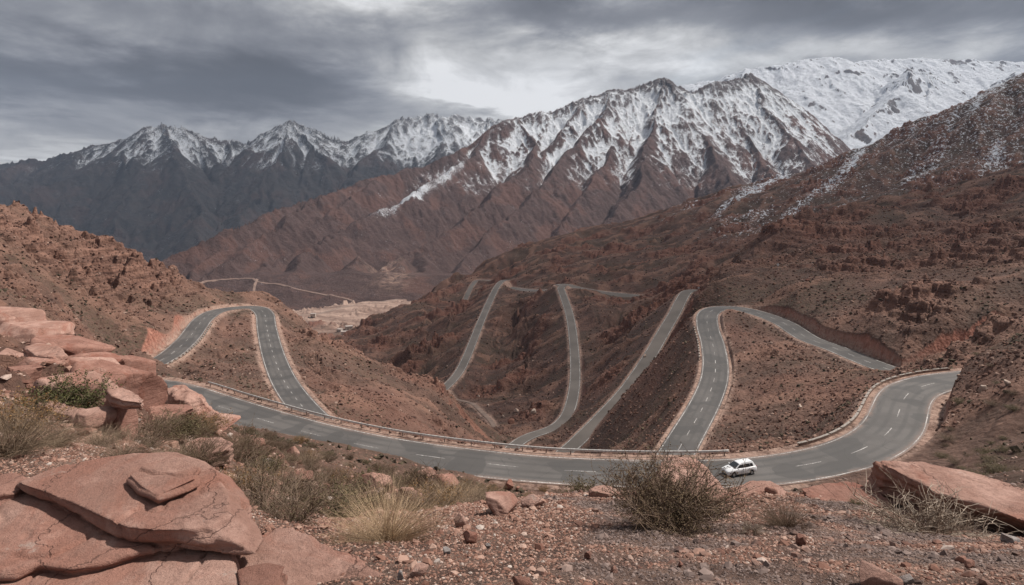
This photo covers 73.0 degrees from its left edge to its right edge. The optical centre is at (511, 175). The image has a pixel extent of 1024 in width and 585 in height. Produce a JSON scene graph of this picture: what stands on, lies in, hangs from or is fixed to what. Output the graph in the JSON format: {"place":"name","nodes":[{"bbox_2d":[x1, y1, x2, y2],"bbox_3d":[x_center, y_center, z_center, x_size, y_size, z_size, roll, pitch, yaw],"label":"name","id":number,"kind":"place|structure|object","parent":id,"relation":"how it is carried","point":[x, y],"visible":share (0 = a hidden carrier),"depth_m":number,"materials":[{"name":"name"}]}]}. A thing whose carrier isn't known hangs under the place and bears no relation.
{"place":"outdoors","nodes":[
{"label":"outdoors","id":0,"kind":"place"},
{"bbox_2d":[153,306,333,419],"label":"mountain road","id":1,"kind":"structure","parent":0,"point":[303,398],"depth_m":225.87,"materials":[{"name":"asphalt"}]},
{"bbox_2d":[0,113,508,262],"bbox_3d":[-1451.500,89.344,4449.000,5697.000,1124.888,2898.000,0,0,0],"label":"mountain range","id":2,"kind":"structure","parent":0,"point":[161,192],"depth_m":4407.54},
{"bbox_2d":[200,278,354,300],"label":"dirt track","id":3,"kind":"structure","parent":0,"point":[205,281],"depth_m":1494.35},
{"bbox_2d":[444,280,505,389],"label":"mountain road","id":4,"kind":"structure","parent":0,"point":[466,356],"depth_m":508.42,"materials":[{"name":"asphalt"}]},
{"bbox_2d":[456,399,495,426],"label":"dirt track","id":5,"kind":"structure","parent":0,"point":[485,415],"depth_m":362.85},
{"bbox_2d":[161,73,849,310],"bbox_3d":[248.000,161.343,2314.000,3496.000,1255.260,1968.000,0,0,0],"label":"snowy mountain","id":6,"kind":"structure","parent":0,"point":[605,158],"depth_m":2383.64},
{"bbox_2d":[0,73,1023,584],"bbox_3d":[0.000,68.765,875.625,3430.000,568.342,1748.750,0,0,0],"label":"mountain terrain","id":7,"kind":"structure","parent":0,"point":[918,143],"depth_m":266.29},
{"bbox_2d":[0,348,27,356],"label":"boulder","id":8,"kind":"object","parent":7,"relation":"on","point":[5,351],"visible":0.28,"depth_m":18.94,"materials":[{"name":"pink stone"}]},
{"bbox_2d":[0,307,46,324],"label":"boulder","id":9,"kind":"object","parent":7,"relation":"on","point":[14,314],"visible":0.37,"depth_m":36.23,"materials":[{"name":"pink stone"}]},
{"bbox_2d":[6,364,43,381],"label":"boulder","id":10,"kind":"object","parent":7,"relation":"on","point":[34,372],"visible":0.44,"depth_m":15.49,"materials":[{"name":"red stone"}]},
{"bbox_2d":[0,320,74,344],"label":"boulder","id":11,"kind":"object","parent":7,"relation":"on","point":[27,331],"visible":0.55,"depth_m":29.72,"materials":[{"name":"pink stone"}]},
{"bbox_2d":[16,357,71,365],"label":"boulder","id":12,"kind":"object","parent":7,"relation":"on","point":[31,360],"visible":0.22,"depth_m":17.52,"materials":[{"name":"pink stone"}]},
{"bbox_2d":[0,385,88,433],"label":"rusty bush","id":13,"kind":"object","parent":7,"relation":"on","point":[37,414],"visible":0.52,"depth_m":8.73,"materials":[{"name":"brown plant"}]},
{"bbox_2d":[22,343,68,361],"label":"flat rock","id":14,"kind":"object","parent":7,"relation":"on","point":[40,350],"visible":0.61,"depth_m":18.72,"materials":[{"name":"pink stone"}]},
{"bbox_2d":[0,392,111,461],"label":"dry grass clump","id":15,"kind":"object","parent":7,"relation":"on","point":[15,448],"visible":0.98,"depth_m":6.36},
{"bbox_2d":[9,418,104,448],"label":"dry grass clump","id":16,"kind":"object","parent":7,"relation":"on","point":[70,438],"visible":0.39,"depth_m":7.28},
{"bbox_2d":[38,401,83,421],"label":"flat rock","id":17,"kind":"object","parent":7,"relation":"on","point":[70,410],"visible":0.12,"depth_m":10.45,"materials":[{"name":"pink stone"}]},
{"bbox_2d":[3,363,125,412],"bbox_3d":[-7.182,3.532,11.118,1.759,0.985,1.617,0,0,26],"label":"green bush","id":18,"kind":"object","parent":7,"relation":"on","point":[71,397],"visible":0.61,"depth_m":11.16,"materials":[{"name":"green plant"}]},
{"bbox_2d":[30,334,115,355],"bbox_3d":[-17.250,6.986,26.977,2.033,1.610,2.893,0,0,31],"label":"boulder","id":19,"kind":"object","parent":7,"relation":"on","point":[69,345],"visible":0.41,"depth_m":26.77,"materials":[{"name":"red stone"}]},
{"bbox_2d":[31,371,118,407],"bbox_3d":[-7.578,3.934,12.179,1.200,0.924,1.053,0,0,0],"label":"boulder","id":20,"kind":"object","parent":7,"relation":"on","point":[93,375],"visible":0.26,"depth_m":11.95,"materials":[{"name":"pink stone"}]},
{"bbox_2d":[68,357,119,365],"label":"boulder","id":21,"kind":"object","parent":7,"relation":"on","point":[72,360],"visible":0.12,"depth_m":18.82,"materials":[{"name":"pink stone"}]},
{"bbox_2d":[72,406,116,431],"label":"boulder","id":22,"kind":"object","parent":7,"relation":"on","point":[109,412],"visible":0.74,"depth_m":9.89,"materials":[{"name":"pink stone"}]},
{"bbox_2d":[68,352,124,364],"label":"boulder","id":23,"kind":"object","parent":7,"relation":"on","point":[119,359],"visible":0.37,"depth_m":26.02,"materials":[{"name":"red stone"}]},
{"bbox_2d":[64,422,138,448],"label":"dry grass clump","id":24,"kind":"object","parent":7,"relation":"on","point":[104,440],"visible":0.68,"depth_m":8.06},
{"bbox_2d":[70,359,167,409],"bbox_3d":[-9.402,5.276,16.392,1.631,1.979,1.789,0,0,0],"label":"boulder","id":25,"kind":"object","parent":7,"relation":"on","point":[149,388],"visible":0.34,"depth_m":16.49,"materials":[{"name":"red stone"}]},
{"bbox_2d":[0,549,239,584],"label":"flat rock","id":26,"kind":"object","parent":7,"relation":"on","point":[191,567],"visible":0.55,"depth_m":3.75,"materials":[{"name":"pink stone"}]},
{"bbox_2d":[0,493,186,581],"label":"flat rock","id":27,"kind":"object","parent":26,"relation":"on","point":[37,535],"visible":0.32,"depth_m":3.95,"materials":[{"name":"pink stone"}]},
{"bbox_2d":[0,473,27,505],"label":"flat rock","id":28,"kind":"object","parent":27,"relation":"on","point":[9,489],"visible":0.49,"depth_m":4.55,"materials":[{"name":"red stone"}]},
{"bbox_2d":[16,452,263,554],"bbox_3d":[-2.284,2.064,4.525,2.113,0.159,0.962,0,0,30],"label":"flat rock","id":29,"kind":"object","parent":27,"relation":"on","point":[212,511],"visible":0.88,"depth_m":4.21,"materials":[{"name":"pink stone"}]},
{"bbox_2d":[126,456,200,503],"bbox_3d":[-2.246,1.965,4.485,0.547,0.061,0.405,0,0,35],"label":"flat rock","id":30,"kind":"object","parent":29,"relation":"on","point":[162,480],"visible":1,"depth_m":4.42,"materials":[{"name":"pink stone"}]},
{"bbox_2d":[103,400,137,440],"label":"boulder","id":31,"kind":"object","parent":7,"relation":"on","point":[125,417],"visible":0.22,"depth_m":10.23,"materials":[{"name":"red stone"}]},
{"bbox_2d":[105,388,143,409],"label":"flat rock","id":32,"kind":"object","parent":31,"relation":"on","point":[122,398],"visible":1,"depth_m":10.04,"materials":[{"name":"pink stone"}]},
{"bbox_2d":[81,428,176,456],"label":"spiky tuft","id":33,"kind":"object","parent":7,"relation":"on","point":[120,451],"visible":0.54,"depth_m":6.90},
{"bbox_2d":[118,355,155,373],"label":"boulder","id":34,"kind":"object","parent":7,"relation":"on","point":[141,363],"visible":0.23,"depth_m":30.07,"materials":[{"name":"red stone"}]},
{"bbox_2d":[116,403,194,447],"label":"dry bush","id":35,"kind":"object","parent":7,"relation":"on","point":[157,431],"visible":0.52,"depth_m":10.45,"materials":[{"name":"brown plant"}]},
{"bbox_2d":[146,404,193,420],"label":"boulder","id":36,"kind":"object","parent":7,"relation":"on","point":[188,409],"visible":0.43,"depth_m":16.98,"materials":[{"name":"red stone"}]},
{"bbox_2d":[132,438,214,459],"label":"dry grass clump","id":37,"kind":"object","parent":7,"relation":"on","point":[179,449],"visible":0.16,"depth_m":7.60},
{"bbox_2d":[153,406,212,441],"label":"olive bush","id":38,"kind":"object","parent":7,"relation":"on","point":[191,427],"visible":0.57,"depth_m":12.74,"materials":[{"name":"green plant"}]},
{"bbox_2d":[166,323,212,365],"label":"roadside parapet","id":39,"kind":"structure","parent":7,"relation":"on","point":[190,349],"depth_m":220.16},
{"bbox_2d":[165,385,223,422],"bbox_3d":[-9.084,6.346,19.276,1.412,0.907,2.837,0,0,-39],"label":"flat rock","id":40,"kind":"object","parent":7,"relation":"on","point":[185,394],"visible":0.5,"depth_m":18.63,"materials":[{"name":"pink stone"}]},
{"bbox_2d":[179,413,225,437],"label":"dry grass clump","id":41,"kind":"object","parent":7,"relation":"on","point":[209,430],"visible":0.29,"depth_m":14.78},
{"bbox_2d":[167,429,247,464],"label":"spiky tuft","id":42,"kind":"object","parent":7,"relation":"on","point":[216,460],"visible":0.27,"depth_m":10.82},
{"bbox_2d":[183,437,233,466],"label":"flat rock","id":43,"kind":"object","parent":7,"relation":"on","point":[225,448],"visible":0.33,"depth_m":11.08,"materials":[{"name":"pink stone"}]},
{"bbox_2d":[189,406,240,435],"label":"rusty bush","id":44,"kind":"object","parent":7,"relation":"on","point":[214,420],"visible":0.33,"depth_m":17.54,"materials":[{"name":"brown plant"}]},
{"bbox_2d":[217,413,240,431],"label":"boulder","id":45,"kind":"object","parent":7,"relation":"on","point":[236,417],"visible":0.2,"depth_m":25.04,"materials":[{"name":"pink stone"}]},
{"bbox_2d":[221,460,264,477],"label":"dry bush","id":46,"kind":"object","parent":7,"relation":"on","point":[231,468],"visible":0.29,"depth_m":10.82,"materials":[{"name":"brown plant"}]},
{"bbox_2d":[212,409,281,465],"bbox_3d":[-5.257,5.223,13.215,1.677,1.066,1.805,0,0,-5],"label":"dry bush","id":47,"kind":"object","parent":7,"relation":"on","point":[247,453],"visible":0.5,"depth_m":13.43,"materials":[{"name":"brown plant"}]},
{"bbox_2d":[220,461,280,489],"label":"rusty bush","id":48,"kind":"object","parent":7,"relation":"on","point":[234,477],"visible":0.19,"depth_m":8.69,"materials":[{"name":"brown plant"}]},
{"bbox_2d":[240,446,288,474],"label":"olive bush","id":49,"kind":"object","parent":7,"relation":"on","point":[269,462],"visible":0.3,"depth_m":14.10,"materials":[{"name":"green plant"}]},
{"bbox_2d":[220,447,323,515],"bbox_3d":[-2.421,3.002,6.512,1.280,0.574,1.259,0,0,37],"label":"dry bush","id":50,"kind":"object","parent":7,"relation":"on","point":[259,481],"visible":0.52,"depth_m":6.69,"materials":[{"name":"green plant"}]},
{"bbox_2d":[247,468,351,525],"bbox_3d":[-1.931,2.780,5.930,1.079,0.520,1.003,0,0,40],"label":"dry bush","id":51,"kind":"object","parent":7,"relation":"on","point":[294,515],"visible":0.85,"depth_m":5.87,"materials":[{"name":"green plant"}]},
{"bbox_2d":[236,528,382,584],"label":"flat rock","id":52,"kind":"object","parent":7,"relation":"on","point":[304,558],"visible":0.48,"depth_m":4.04,"materials":[{"name":"pink stone"}]},
{"bbox_2d":[237,563,287,584],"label":"flat rock","id":53,"kind":"object","parent":52,"relation":"on","point":[266,574],"visible":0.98,"depth_m":3.72,"materials":[{"name":"red stone"}]},
{"bbox_2d":[264,460,355,501],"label":"spiky tuft","id":54,"kind":"object","parent":7,"relation":"on","point":[312,480],"visible":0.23,"depth_m":10.84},
{"bbox_2d":[299,449,332,466],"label":"dry grass clump","id":55,"kind":"object","parent":7,"relation":"on","point":[308,459],"visible":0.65,"depth_m":30.27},
{"bbox_2d":[316,447,339,461],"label":"dry bush","id":56,"kind":"object","parent":7,"relation":"on","point":[331,459],"visible":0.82,"depth_m":53.28,"materials":[{"name":"brown plant"}]},
{"bbox_2d":[311,460,360,490],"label":"dry bush","id":57,"kind":"object","parent":7,"relation":"on","point":[321,477],"visible":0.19,"depth_m":13.90,"materials":[{"name":"brown plant"}]},
{"bbox_2d":[297,473,392,517],"bbox_3d":[-2.106,3.866,8.100,1.410,0.495,1.444,0,0,27],"label":"olive bush","id":58,"kind":"object","parent":7,"relation":"on","point":[344,500],"visible":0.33,"depth_m":8.21,"materials":[{"name":"green plant"}]},
{"bbox_2d":[323,457,404,510],"bbox_3d":[-2.537,5.202,11.367,1.670,0.946,1.552,0,0,12],"label":"dry bush","id":59,"kind":"object","parent":7,"relation":"on","point":[379,488],"visible":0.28,"depth_m":11.46,"materials":[{"name":"brown plant"}]},
{"bbox_2d":[362,472,392,487],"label":"rock","id":60,"kind":"object","parent":7,"relation":"on","point":[374,474],"visible":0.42,"depth_m":16.47,"materials":[{"name":"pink stone"}]},
{"bbox_2d":[314,473,472,550],"bbox_3d":[-0.899,2.470,5.048,1.204,0.626,1.182,0,0,-10],"label":"grass tuft","id":61,"kind":"object","parent":7,"relation":"on","point":[396,533],"visible":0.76,"depth_m":5.05,"materials":[{"name":"plant"}]},
{"bbox_2d":[399,487,422,505],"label":"rock","id":62,"kind":"object","parent":7,"relation":"on","point":[406,488],"visible":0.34,"depth_m":13.19,"materials":[{"name":"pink stone"}]},
{"bbox_2d":[412,562,428,576],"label":"rock","id":63,"kind":"object","parent":7,"relation":"on","point":[420,569],"visible":0.88,"depth_m":3.75,"materials":[{"name":"pink stone"}]},
{"bbox_2d":[389,475,459,511],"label":"dry bush","id":64,"kind":"object","parent":7,"relation":"on","point":[425,500],"visible":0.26,"depth_m":11.29,"materials":[{"name":"brown plant"}]},
{"bbox_2d":[394,455,462,494],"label":"dry bush","id":65,"kind":"object","parent":7,"relation":"on","point":[424,476],"visible":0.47,"depth_m":15.43,"materials":[{"name":"brown plant"}]},
{"bbox_2d":[391,475,470,508],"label":"rusty bush","id":66,"kind":"object","parent":7,"relation":"on","point":[442,497],"visible":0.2,"depth_m":12.45,"materials":[{"name":"plant"}]},
{"bbox_2d":[434,474,458,487],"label":"rock","id":67,"kind":"object","parent":7,"relation":"on","point":[446,475],"visible":0.39,"depth_m":64.38,"materials":[{"name":"red stone"}]},
{"bbox_2d":[403,473,497,504],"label":"grass tuft","id":68,"kind":"object","parent":7,"relation":"on","point":[447,485],"visible":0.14,"depth_m":13.85,"materials":[{"name":"plant"}]},
{"bbox_2d":[454,513,466,527],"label":"rock","id":69,"kind":"object","parent":7,"relation":"on","point":[461,520],"visible":0.82,"depth_m":5.71,"materials":[{"name":"pink stone"}]},
{"bbox_2d":[208,381,728,456],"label":"guardrail","id":70,"kind":"object","parent":7,"relation":"on","point":[514,445],"visible":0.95,"depth_m":97.44,"materials":[{"name":"metal"}]},
{"bbox_2d":[463,530,476,543],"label":"rock","id":71,"kind":"object","parent":7,"relation":"on","point":[470,537],"visible":0.87,"depth_m":4.80,"materials":[{"name":"red stone"}]},
{"bbox_2d":[449,481,492,505],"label":"dry bush","id":72,"kind":"object","parent":7,"relation":"on","point":[470,500],"visible":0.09,"depth_m":10.75,"materials":[{"name":"brown plant"}]},
{"bbox_2d":[432,474,516,505],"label":"dry grass clump","id":73,"kind":"object","parent":7,"relation":"on","point":[466,497],"visible":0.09,"depth_m":11.32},
{"bbox_2d":[485,491,517,515],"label":"rock","id":74,"kind":"object","parent":7,"relation":"on","point":[500,502],"visible":0.94,"depth_m":6.62,"materials":[{"name":"pink stone"}]},
{"bbox_2d":[0,426,1023,584],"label":"gravel","id":75,"kind":"structure","parent":7,"relation":"on","point":[863,535],"depth_m":4.86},
{"bbox_2d":[147,434,231,469],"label":"dry bush","id":76,"kind":"object","parent":75,"relation":"on","point":[208,449],"visible":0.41,"depth_m":8.62,"materials":[{"name":"brown plant"}]},
{"bbox_2d":[0,96,1023,454],"bbox_3d":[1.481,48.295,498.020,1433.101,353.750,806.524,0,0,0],"label":"scree","id":77,"kind":"structure","parent":7,"relation":"on","point":[788,426],"depth_m":225.22,"materials":[{"name":"stone"}]},
{"bbox_2d":[0,423,1023,584],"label":"loose stones","id":78,"kind":"object","parent":7,"relation":"on","point":[706,574],"visible":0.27,"depth_m":4.83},
{"bbox_2d":[0,102,1023,496],"bbox_3d":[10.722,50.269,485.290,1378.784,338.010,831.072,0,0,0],"label":"hillside scrub","id":79,"kind":"object","parent":7,"relation":"on","point":[380,456],"visible":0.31,"depth_m":188.65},
{"bbox_2d":[0,334,1023,514],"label":"slope stones","id":80,"kind":"object","parent":7,"relation":"on","point":[26,382],"visible":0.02,"depth_m":13.47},
{"bbox_2d":[512,576,532,584],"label":"rock","id":81,"kind":"object","parent":7,"relation":"on","point":[518,580],"visible":1,"depth_m":3.17,"materials":[{"name":"red stone"}]},
{"bbox_2d":[521,494,544,507],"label":"rock","id":82,"kind":"object","parent":7,"relation":"on","point":[528,500],"visible":0.87,"depth_m":7.06,"materials":[{"name":"pink stone"}]},
{"bbox_2d":[553,471,618,492],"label":"olive bush","id":83,"kind":"object","parent":7,"relation":"on","point":[577,487],"visible":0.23,"depth_m":10.15,"materials":[{"name":"green plant"}]},
{"bbox_2d":[588,485,613,496],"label":"rock","id":84,"kind":"object","parent":7,"relation":"on","point":[592,493],"visible":0.65,"depth_m":7.89,"materials":[{"name":"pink stone"}]},
{"bbox_2d":[584,435,768,538],"bbox_3d":[1.332,2.586,5.699,1.583,0.886,1.333,0,0,-28],"label":"dry bush","id":85,"kind":"object","parent":7,"relation":"on","point":[652,500],"visible":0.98,"depth_m":5.59,"materials":[{"name":"brown plant"}]},
{"bbox_2d":[652,456,729,501],"bbox_3d":[2.187,3.705,8.119,1.069,0.565,1.488,0,0,0],"label":"flat rock","id":86,"kind":"object","parent":7,"relation":"on","point":[685,471],"visible":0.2,"depth_m":8.05,"materials":[{"name":"pink stone"}]},
{"bbox_2d":[736,515,769,535],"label":"dead bush","id":87,"kind":"object","parent":7,"relation":"on","point":[751,527],"visible":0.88,"depth_m":5.39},
{"bbox_2d":[731,480,785,494],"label":"flat rock","id":88,"kind":"object","parent":7,"relation":"on","point":[764,484],"visible":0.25,"depth_m":8.38,"materials":[{"name":"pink stone"}]},
{"bbox_2d":[744,489,829,532],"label":"spiky tuft","id":89,"kind":"object","parent":7,"relation":"on","point":[781,521],"visible":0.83,"depth_m":5.92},
{"bbox_2d":[795,533,806,545],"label":"rock","id":90,"kind":"object","parent":7,"relation":"on","point":[800,540],"visible":0.94,"depth_m":4.76,"materials":[{"name":"red stone"}]},
{"bbox_2d":[801,481,890,508],"bbox_3d":[3.909,3.874,8.181,0.942,0.268,0.640,0,0,0],"label":"flat rock","id":91,"kind":"object","parent":7,"relation":"on","point":[839,491],"visible":0.28,"depth_m":8.22,"materials":[{"name":"red stone"}]},
{"bbox_2d":[797,367,949,445],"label":"roadside parapet","id":92,"kind":"structure","parent":7,"relation":"on","point":[837,430],"depth_m":112.33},
{"bbox_2d":[859,560,903,584],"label":"rock","id":93,"kind":"object","parent":7,"relation":"on","point":[871,574],"visible":1,"depth_m":3.20,"materials":[{"name":"pink stone"}]},
{"bbox_2d":[899,574,914,584],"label":"rock","id":94,"kind":"object","parent":7,"relation":"on","point":[907,579],"visible":0.82,"depth_m":3.28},
{"bbox_2d":[833,460,1022,540],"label":"dead bush","id":95,"kind":"object","parent":7,"relation":"on","point":[938,521],"visible":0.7,"depth_m":6.55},
{"bbox_2d":[867,461,1023,535],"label":"flat rock","id":96,"kind":"object","parent":7,"relation":"on","point":[1005,498],"visible":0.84,"depth_m":7.63,"materials":[{"name":"pink stone"}]},
{"bbox_2d":[980,462,1010,472],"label":"olive bush","id":97,"kind":"object","parent":7,"relation":"on","point":[996,469],"visible":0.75,"depth_m":55.55,"materials":[{"name":"green plant"}]},
{"bbox_2d":[1000,533,1019,543],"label":"rock","id":98,"kind":"object","parent":7,"relation":"on","point":[1005,538],"visible":0.88,"depth_m":5.85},
{"bbox_2d":[0,0,1023,163],"label":"sky","id":99,"kind":"structure","parent":0,"point":[75,75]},
{"bbox_2d":[504,285,580,448],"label":"mountain road","id":100,"kind":"structure","parent":0,"point":[572,401],"depth_m":360.56,"materials":[{"name":"asphalt"}]},
{"bbox_2d":[163,371,960,487],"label":"mountain road","id":101,"kind":"structure","parent":0,"point":[839,456],"depth_m":96.18,"materials":[{"name":"asphalt"}]},
{"bbox_2d":[167,371,957,460],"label":"road edge line","id":102,"kind":"object","parent":101,"relation":"on","point":[583,458],"visible":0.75,"depth_m":100.77,"materials":[{"name":"paint"}]},
{"bbox_2d":[220,383,932,471],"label":"road centre line","id":103,"kind":"object","parent":101,"relation":"on","point":[595,471],"visible":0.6,"depth_m":95.99,"materials":[{"name":"paint"}]},
{"bbox_2d":[474,390,950,486],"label":"road edge line","id":104,"kind":"object","parent":101,"relation":"on","point":[797,481],"visible":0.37,"depth_m":89.00,"materials":[{"name":"paint"}]},
{"bbox_2d":[721,458,756,476],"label":"car","id":105,"kind":"object","parent":101,"relation":"on","point":[750,465],"visible":0.88,"depth_m":87.61,"materials":[{"name":"white paint"}]},
{"bbox_2d":[556,284,638,296],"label":"mountain road","id":106,"kind":"structure","parent":0,"point":[614,293],"depth_m":584.87,"materials":[{"name":"asphalt"}]},
{"bbox_2d":[555,290,695,452],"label":"mountain road","id":107,"kind":"structure","parent":0,"point":[580,437],"depth_m":310.83,"materials":[{"name":"asphalt"}]},
{"bbox_2d":[556,289,694,451],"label":"road edge line","id":108,"kind":"object","parent":107,"relation":"on","point":[632,371],"visible":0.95,"depth_m":307.93,"materials":[{"name":"paint"}]},
{"bbox_2d":[656,306,898,454],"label":"mountain road","id":109,"kind":"structure","parent":0,"point":[691,440],"depth_m":190.26,"materials":[{"name":"asphalt"}]},
{"bbox_2d":[657,306,891,454],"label":"road edge line","id":110,"kind":"object","parent":109,"relation":"on","point":[702,373],"visible":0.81,"depth_m":191.47,"materials":[{"name":"paint"}]},
{"bbox_2d":[694,310,872,454],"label":"road edge line","id":111,"kind":"object","parent":109,"relation":"on","point":[727,377],"visible":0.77,"depth_m":187.55,"materials":[{"name":"paint"}]},
{"bbox_2d":[680,57,1023,149],"bbox_3d":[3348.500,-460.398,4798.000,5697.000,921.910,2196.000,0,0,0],"label":"snowy massif","id":112,"kind":"structure","parent":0,"point":[851,105],"depth_m":4767.86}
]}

